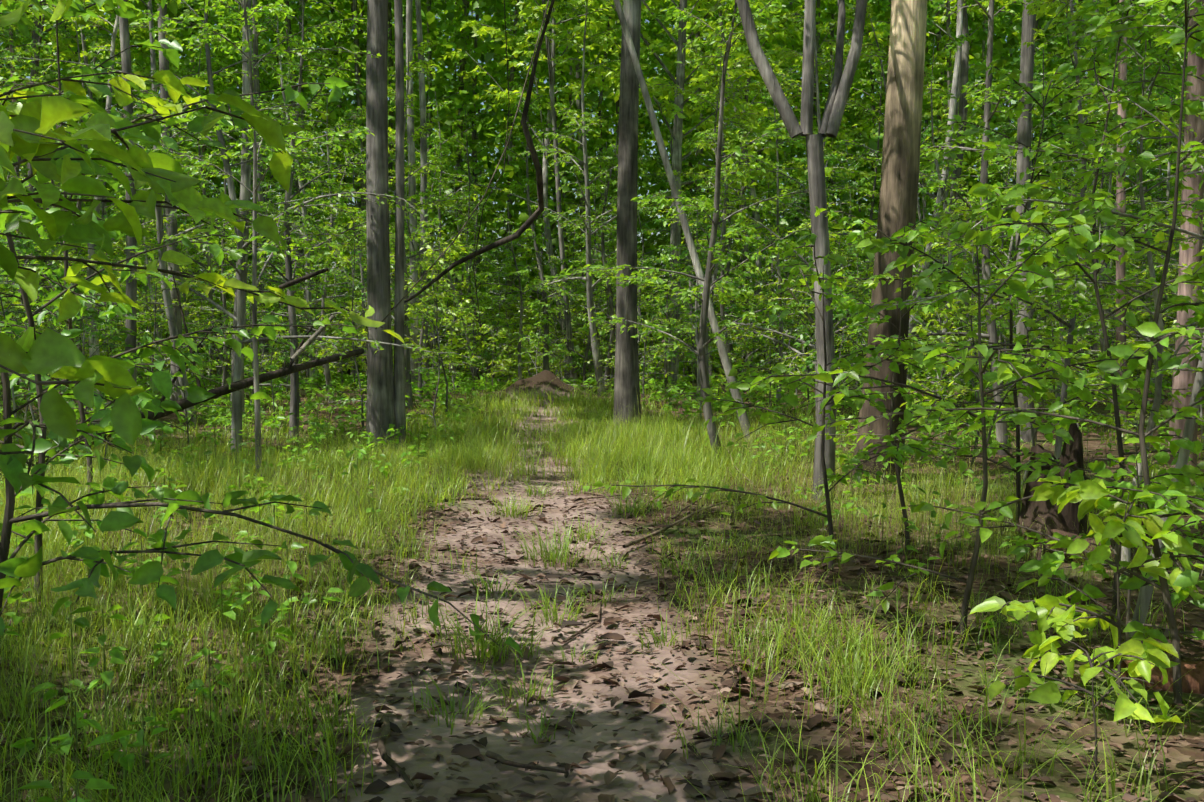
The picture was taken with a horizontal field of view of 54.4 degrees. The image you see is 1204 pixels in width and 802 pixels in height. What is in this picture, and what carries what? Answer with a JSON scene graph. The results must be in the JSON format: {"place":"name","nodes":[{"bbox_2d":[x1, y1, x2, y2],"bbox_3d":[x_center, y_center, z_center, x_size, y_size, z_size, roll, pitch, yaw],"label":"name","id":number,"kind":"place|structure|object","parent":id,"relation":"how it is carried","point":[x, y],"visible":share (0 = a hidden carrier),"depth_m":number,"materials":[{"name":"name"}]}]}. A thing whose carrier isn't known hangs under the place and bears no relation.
{"place":"outdoors","nodes":[
{"label":"outdoors","id":0,"kind":"place"},
{"bbox_2d":[1,2,1162,326],"label":"sky","id":1,"kind":"structure","parent":0,"point":[545,81],"materials":[{"name":"white"}]},
{"bbox_2d":[0,332,1203,801],"bbox_3d":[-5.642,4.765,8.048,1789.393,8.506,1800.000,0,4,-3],"label":"ground","id":2,"kind":"structure","parent":0,"point":[630,780],"depth_m":4.99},
{"bbox_2d":[118,0,136,394],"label":"tree","id":3,"kind":"object","parent":2,"relation":"on","point":[131,290],"visible":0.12,"depth_m":14.64,"materials":[{"name":"grey plant"}]},
{"bbox_2d":[0,0,304,445],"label":"leafy branch","id":4,"kind":"object","parent":2,"relation":"on","point":[52,353],"visible":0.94,"depth_m":3.07,"materials":[{"name":"green plant"}]},
{"bbox_2d":[157,1,183,410],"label":"tree","id":5,"kind":"object","parent":2,"relation":"on","point":[164,94],"visible":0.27,"depth_m":19.49,"materials":[{"name":"grey plant"}]},
{"bbox_2d":[0,0,403,342],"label":"leafy branch","id":6,"kind":"object","parent":2,"relation":"on","point":[27,118],"visible":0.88,"depth_m":4.07,"materials":[{"name":"green plant"}]},
{"bbox_2d":[230,0,251,418],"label":"tree","id":7,"kind":"object","parent":2,"relation":"on","point":[245,193],"visible":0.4,"depth_m":17.50,"materials":[{"name":"grey plant"}]},
{"bbox_2d":[0,0,522,656],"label":"sapling","id":8,"kind":"object","parent":2,"relation":"on","point":[16,472],"visible":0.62,"depth_m":4.63,"materials":[{"name":"green plant"}]},
{"bbox_2d":[15,0,645,380],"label":"tree","id":9,"kind":"object","parent":2,"relation":"on","point":[575,87],"visible":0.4,"depth_m":40.13,"materials":[{"name":"green plant"}]},
{"bbox_2d":[0,0,679,387],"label":"tree","id":10,"kind":"object","parent":2,"relation":"on","point":[500,34],"visible":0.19,"depth_m":33.62,"materials":[{"name":"green plant"}]},
{"bbox_2d":[366,0,405,449],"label":"tree","id":11,"kind":"object","parent":2,"relation":"on","point":[385,397],"visible":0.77,"depth_m":14.14,"materials":[{"name":"grey plant"}]},
{"bbox_2d":[406,0,418,388],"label":"tree","id":12,"kind":"object","parent":2,"relation":"on","point":[411,180],"visible":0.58,"depth_m":25.51,"materials":[{"name":"grey plant"}]},
{"bbox_2d":[415,0,429,386],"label":"tree","id":13,"kind":"object","parent":2,"relation":"on","point":[423,155],"visible":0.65,"depth_m":28.00,"materials":[{"name":"grey plant"}]},
{"bbox_2d":[0,4,869,371],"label":"tree","id":14,"kind":"object","parent":2,"relation":"on","point":[16,48],"visible":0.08,"depth_m":47.46,"materials":[{"name":"green plant"}]},
{"bbox_2d":[0,0,1041,423],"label":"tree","id":15,"kind":"object","parent":2,"relation":"on","point":[92,252],"visible":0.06,"depth_m":17.31,"materials":[{"name":"green plant"}]},
{"bbox_2d":[30,0,1012,376],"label":"tree","id":16,"kind":"object","parent":2,"relation":"on","point":[946,38],"visible":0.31,"depth_m":41.07,"materials":[{"name":"green plant"}]},
{"bbox_2d":[10,45,1047,386],"bbox_3d":[-1.362,-4.107,27.904,71.741,11.421,71.187,0,4,-3],"label":"tree","id":17,"kind":"object","parent":2,"relation":"on","point":[712,133],"visible":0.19,"depth_m":26.12,"materials":[{"name":"green plant"}]},
{"bbox_2d":[0,217,1065,429],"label":"shrub","id":18,"kind":"object","parent":2,"relation":"on","point":[465,320],"visible":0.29,"depth_m":20.20,"materials":[{"name":"green plant"}]},
{"bbox_2d":[0,1,1080,411],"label":"tree","id":19,"kind":"object","parent":2,"relation":"on","point":[784,51],"visible":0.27,"depth_m":17.65,"materials":[{"name":"green plant"}]},
{"bbox_2d":[1,12,1087,389],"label":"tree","id":20,"kind":"object","parent":2,"relation":"on","point":[103,36],"visible":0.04,"depth_m":25.06,"materials":[{"name":"green plant"}]},
{"bbox_2d":[388,462,719,743],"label":"grass tufts","id":21,"kind":"object","parent":2,"relation":"on","point":[481,644],"visible":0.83,"depth_m":5.40,"materials":[{"name":"green plant"}]},
{"bbox_2d":[0,42,1114,387],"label":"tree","id":22,"kind":"object","parent":2,"relation":"on","point":[872,182],"visible":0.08,"depth_m":31.62,"materials":[{"name":"green plant"}]},
{"bbox_2d":[79,197,1038,382],"bbox_3d":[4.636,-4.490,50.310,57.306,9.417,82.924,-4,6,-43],"label":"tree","id":23,"kind":"object","parent":2,"relation":"on","point":[645,247],"visible":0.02,"depth_m":42.18,"materials":[{"name":"green plant"}]},
{"bbox_2d":[0,0,1147,451],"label":"tree","id":24,"kind":"object","parent":2,"relation":"on","point":[238,362],"visible":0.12,"depth_m":13.58,"materials":[{"name":"green plant"}]},
{"bbox_2d":[101,107,1061,387],"bbox_3d":[-1.325,-3.921,33.693,72.195,11.003,72.180,0,4,-3],"label":"tree","id":25,"kind":"object","parent":2,"relation":"on","point":[1037,131],"visible":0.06,"depth_m":31.61,"materials":[{"name":"green plant"}]},
{"bbox_2d":[0,166,1164,382],"bbox_3d":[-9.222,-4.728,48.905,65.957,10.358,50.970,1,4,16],"label":"tree","id":26,"kind":"object","parent":2,"relation":"on","point":[490,284],"visible":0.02,"depth_m":36.99,"materials":[{"name":"green plant"}]},
{"bbox_2d":[18,72,1153,398],"bbox_3d":[1.299,-4.184,31.425,68.656,11.699,77.248,0,4,-3],"label":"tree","id":27,"kind":"object","parent":2,"relation":"on","point":[224,272],"visible":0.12,"depth_m":22.72,"materials":[{"name":"green plant"}]},
{"bbox_2d":[2,115,1169,379],"bbox_3d":[-5.100,-4.336,35.068,66.848,11.632,72.988,0,4,-3],"label":"tree","id":28,"kind":"object","parent":2,"relation":"on","point":[644,255],"visible":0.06,"depth_m":32.11,"materials":[{"name":"green plant"}]},
{"bbox_2d":[2,41,1170,384],"bbox_3d":[-1.706,-4.045,31.362,74.799,11.428,77.018,0,4,-3],"label":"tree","id":29,"kind":"object","parent":2,"relation":"on","point":[526,181],"visible":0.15,"depth_m":30.47,"materials":[{"name":"green plant"}]},
{"bbox_2d":[0,196,1175,443],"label":"shrub","id":30,"kind":"object","parent":2,"relation":"on","point":[302,372],"visible":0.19,"depth_m":25.62,"materials":[{"name":"green plant"}]},
{"bbox_2d":[1,27,1176,404],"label":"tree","id":31,"kind":"object","parent":2,"relation":"on","point":[737,117],"visible":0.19,"depth_m":20.26,"materials":[{"name":"green plant"}]},
{"bbox_2d":[0,214,1177,444],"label":"shrub","id":32,"kind":"object","parent":2,"relation":"on","point":[22,248],"visible":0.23,"depth_m":19.05,"materials":[{"name":"green plant"}]},
{"bbox_2d":[0,9,1178,410],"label":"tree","id":33,"kind":"object","parent":2,"relation":"on","point":[774,193],"visible":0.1,"depth_m":21.22,"materials":[{"name":"green plant"}]},
{"bbox_2d":[3,31,1177,388],"bbox_3d":[0.114,-4.280,32.614,71.640,11.516,71.938,0,4,-3],"label":"tree","id":34,"kind":"object","parent":2,"relation":"on","point":[201,91],"visible":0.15,"depth_m":23.63,"materials":[{"name":"green plant"}]},
{"bbox_2d":[14,39,1171,408],"bbox_3d":[-4.769,-3.971,31.502,72.062,11.199,73.515,0,4,-3],"label":"tree","id":35,"kind":"object","parent":2,"relation":"on","point":[412,99],"visible":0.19,"depth_m":21.11,"materials":[{"name":"green plant"}]},
{"bbox_2d":[0,0,1201,395],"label":"tree","id":36,"kind":"object","parent":2,"relation":"on","point":[582,126],"visible":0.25,"depth_m":25.95,"materials":[{"name":"green plant"}]},
{"bbox_2d":[0,138,1202,378],"bbox_3d":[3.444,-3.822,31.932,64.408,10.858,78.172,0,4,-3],"label":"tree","id":37,"kind":"object","parent":2,"relation":"on","point":[640,264],"depth_m":43.99,"materials":[{"name":"green plant"}]},
{"bbox_2d":[0,0,1203,385],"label":"forest","id":38,"kind":"object","parent":2,"relation":"on","point":[488,50],"visible":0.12,"depth_m":49.01,"materials":[{"name":"green plant"}]},
{"bbox_2d":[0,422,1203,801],"bbox_3d":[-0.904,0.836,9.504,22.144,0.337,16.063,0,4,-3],"label":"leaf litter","id":39,"kind":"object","parent":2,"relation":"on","point":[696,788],"visible":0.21,"depth_m":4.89,"materials":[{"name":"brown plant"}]},
{"bbox_2d":[0,370,1203,801],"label":"ground plants","id":40,"kind":"object","parent":2,"relation":"on","point":[116,654],"visible":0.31,"depth_m":9.97,"materials":[{"name":"green plant"}]},
{"bbox_2d":[0,0,1203,789],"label":"dead wood","id":41,"kind":"object","parent":2,"relation":"on","point":[1036,514],"visible":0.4,"depth_m":7.47,"materials":[{"name":"brown wood"}]},
{"bbox_2d":[0,204,1203,470],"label":"shrub","id":42,"kind":"object","parent":2,"relation":"on","point":[960,262],"visible":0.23,"depth_m":16.05,"materials":[{"name":"green plant"}]},
{"bbox_2d":[0,146,1203,488],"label":"shrub","id":43,"kind":"object","parent":2,"relation":"on","point":[1048,338],"visible":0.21,"depth_m":10.00,"materials":[{"name":"green plant"}]},
{"bbox_2d":[0,205,1203,432],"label":"shrub","id":44,"kind":"object","parent":2,"relation":"on","point":[346,277],"visible":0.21,"depth_m":17.10,"materials":[{"name":"green plant"}]},
{"bbox_2d":[0,145,1203,377],"bbox_3d":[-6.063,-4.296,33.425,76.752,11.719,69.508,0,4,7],"label":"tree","id":45,"kind":"object","parent":2,"relation":"on","point":[1182,265],"visible":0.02,"depth_m":33.66,"materials":[{"name":"green plant"}]},
{"bbox_2d":[0,377,1203,801],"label":"grass tufts","id":46,"kind":"object","parent":2,"relation":"on","point":[808,647],"visible":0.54,"depth_m":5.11,"materials":[{"name":"green plant"}]},
{"bbox_2d":[2,0,1203,573],"bbox_3d":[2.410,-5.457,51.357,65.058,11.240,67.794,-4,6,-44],"label":"tree","id":47,"kind":"object","parent":2,"relation":"on","point":[1158,80],"visible":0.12,"depth_m":6.56,"materials":[{"name":"green plant"}]},
{"bbox_2d":[4,219,1203,460],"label":"shrub","id":48,"kind":"object","parent":2,"relation":"on","point":[536,303],"visible":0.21,"depth_m":19.29,"materials":[{"name":"green plant"}]},
{"bbox_2d":[142,0,1066,391],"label":"tree","id":49,"kind":"object","parent":2,"relation":"on","point":[680,80],"visible":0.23,"depth_m":28.02,"materials":[{"name":"green plant"}]},
{"bbox_2d":[31,224,1177,436],"bbox_3d":[-0.454,-1.671,30.930,49.841,4.643,34.392,1,4,16],"label":"shrub","id":50,"kind":"object","parent":2,"relation":"on","point":[719,390],"visible":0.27,"depth_m":23.55,"materials":[{"name":"green plant"}]},
{"bbox_2d":[7,270,1203,463],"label":"shrub","id":51,"kind":"object","parent":2,"relation":"on","point":[101,334],"visible":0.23,"depth_m":19.02,"materials":[{"name":"green plant"}]},
{"bbox_2d":[23,111,1203,381],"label":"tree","id":52,"kind":"object","parent":2,"relation":"on","point":[405,173],"visible":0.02,"depth_m":40.41,"materials":[{"name":"green plant"}]},
{"bbox_2d":[39,0,1203,637],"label":"tree","id":53,"kind":"object","parent":2,"relation":"on","point":[1099,206],"visible":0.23,"depth_m":5.49,"materials":[{"name":"green plant"}]},
{"bbox_2d":[613,0,640,427],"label":"tree","id":54,"kind":"object","parent":2,"relation":"on","point":[626,388],"visible":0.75,"depth_m":16.95,"materials":[{"name":"grey plant"}]},
{"bbox_2d":[58,33,1203,425],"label":"tree","id":55,"kind":"object","parent":2,"relation":"on","point":[952,47],"visible":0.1,"depth_m":16.62,"materials":[{"name":"green plant"}]},
{"bbox_2d":[84,0,1180,461],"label":"trees","id":56,"kind":"object","parent":2,"relation":"on","point":[682,198],"visible":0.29,"depth_m":12.50,"materials":[{"name":"green plant"}]},
{"bbox_2d":[82,201,1203,368],"bbox_3d":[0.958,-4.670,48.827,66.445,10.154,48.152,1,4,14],"label":"tree","id":57,"kind":"object","parent":2,"relation":"on","point":[1175,256],"visible":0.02,"depth_m":35.70,"materials":[{"name":"green plant"}]},
{"bbox_2d":[104,48,1203,381],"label":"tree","id":58,"kind":"object","parent":2,"relation":"on","point":[180,222],"visible":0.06,"depth_m":29.26,"materials":[{"name":"green plant"}]},
{"bbox_2d":[348,0,968,387],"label":"tree","id":59,"kind":"object","parent":2,"relation":"on","point":[963,81],"visible":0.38,"depth_m":29.47,"materials":[{"name":"green plant"}]},
{"bbox_2d":[129,0,1189,476],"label":"trees","id":60,"kind":"object","parent":2,"relation":"on","point":[611,152],"visible":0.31,"depth_m":10.95,"materials":[{"name":"green plant"}]},
{"bbox_2d":[135,0,1203,458],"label":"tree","id":61,"kind":"object","parent":2,"relation":"on","point":[1045,6],"visible":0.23,"depth_m":14.98,"materials":[{"name":"green plant"}]},
{"bbox_2d":[136,101,1203,402],"bbox_3d":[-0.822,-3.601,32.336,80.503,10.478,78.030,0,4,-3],"label":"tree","id":62,"kind":"object","parent":2,"relation":"on","point":[608,251],"visible":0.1,"depth_m":22.12,"materials":[{"name":"green plant"}]},
{"bbox_2d":[143,9,1203,387],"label":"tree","id":63,"kind":"object","parent":2,"relation":"on","point":[519,337],"visible":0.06,"depth_m":28.03,"materials":[{"name":"green plant"}]},
{"bbox_2d":[613,0,754,441],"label":"leaning tree","id":64,"kind":"object","parent":2,"relation":"on","point":[726,362],"visible":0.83,"depth_m":14.82,"materials":[{"name":"grey plant"}]},
{"bbox_2d":[184,67,1185,385],"bbox_3d":[-0.023,-4.130,30.819,64.562,11.487,76.657,0,4,-3],"label":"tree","id":65,"kind":"object","parent":2,"relation":"on","point":[734,217],"visible":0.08,"depth_m":33.01,"materials":[{"name":"green plant"}]},
{"bbox_2d":[185,98,1203,380],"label":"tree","id":66,"kind":"object","parent":2,"relation":"on","point":[845,256],"visible":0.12,"depth_m":23.53,"materials":[{"name":"green plant"}]},
{"bbox_2d":[280,2,1187,380],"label":"tree","id":67,"kind":"object","parent":2,"relation":"on","point":[366,52],"visible":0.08,"depth_m":53.16,"materials":[{"name":"green plant"}]},
{"bbox_2d":[736,0,866,500],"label":"tree","id":68,"kind":"object","parent":2,"relation":"on","point":[838,94],"visible":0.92,"depth_m":9.86,"materials":[{"name":"grey plant"}]},
{"bbox_2d":[438,157,1203,382],"bbox_3d":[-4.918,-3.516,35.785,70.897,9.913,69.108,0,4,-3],"label":"tree","id":69,"kind":"object","parent":2,"relation":"on","point":[1198,267],"visible":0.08,"depth_m":29.48,"materials":[{"name":"green plant"}]},
{"bbox_2d":[852,0,926,483],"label":"tree","id":70,"kind":"object","parent":2,"relation":"on","point":[897,209],"visible":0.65,"depth_m":10.74,"materials":[{"name":"brown plant"}]},
{"bbox_2d":[583,0,1203,705],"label":"sapling","id":71,"kind":"object","parent":2,"relation":"on","point":[1009,366],"visible":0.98,"depth_m":5.68,"materials":[{"name":"green plant"}]},
{"bbox_2d":[614,0,1203,381],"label":"tree","id":72,"kind":"object","parent":2,"relation":"on","point":[698,167],"visible":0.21,"depth_m":35.84,"materials":[{"name":"green plant"}]},
{"bbox_2d":[656,0,1182,378],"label":"tree","id":73,"kind":"object","parent":2,"relation":"on","point":[979,35],"visible":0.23,"depth_m":39.95,"materials":[{"name":"green plant"}]},
{"bbox_2d":[748,0,1183,376],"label":"tree","id":74,"kind":"object","parent":2,"relation":"on","point":[956,74],"visible":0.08,"depth_m":22.80,"materials":[{"name":"green plant"}]},
{"bbox_2d":[1015,0,1036,441],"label":"tree","id":75,"kind":"object","parent":2,"relation":"on","point":[1026,78],"visible":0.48,"depth_m":14.76,"materials":[{"name":"grey plant"}]},
{"bbox_2d":[999,0,1104,364],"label":"tree","id":76,"kind":"object","parent":2,"relation":"on","point":[1052,46],"visible":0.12,"depth_m":53.73,"materials":[{"name":"green plant"}]},
{"bbox_2d":[988,631,1182,785],"bbox_3d":[1.575,1.074,3.800,0.478,0.600,0.496,-3,5,-40],"label":"seedling","id":77,"kind":"object","parent":2,"relation":"on","point":[1049,693],"visible":0.98,"depth_m":3.72,"materials":[{"name":"green plant"}]},
{"bbox_2d":[969,475,1203,695],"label":"sapling","id":78,"kind":"object","parent":2,"relation":"on","point":[1130,531],"visible":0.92,"depth_m":4.41,"materials":[{"name":"green plant"}]},
{"bbox_2d":[1007,427,1203,659],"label":"sapling","id":79,"kind":"object","parent":2,"relation":"on","point":[1043,565],"visible":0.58,"depth_m":5.05,"materials":[{"name":"green plant"}]},
{"bbox_2d":[1116,0,1128,428],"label":"tree","id":80,"kind":"object","parent":2,"relation":"on","point":[1120,197],"visible":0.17,"depth_m":17.31,"materials":[{"name":"brown plant"}]},
{"bbox_2d":[1167,0,1203,466],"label":"tree","id":81,"kind":"object","parent":2,"relation":"on","point":[1182,379],"visible":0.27,"depth_m":11.45,"materials":[{"name":"brown plant"}]}
]}

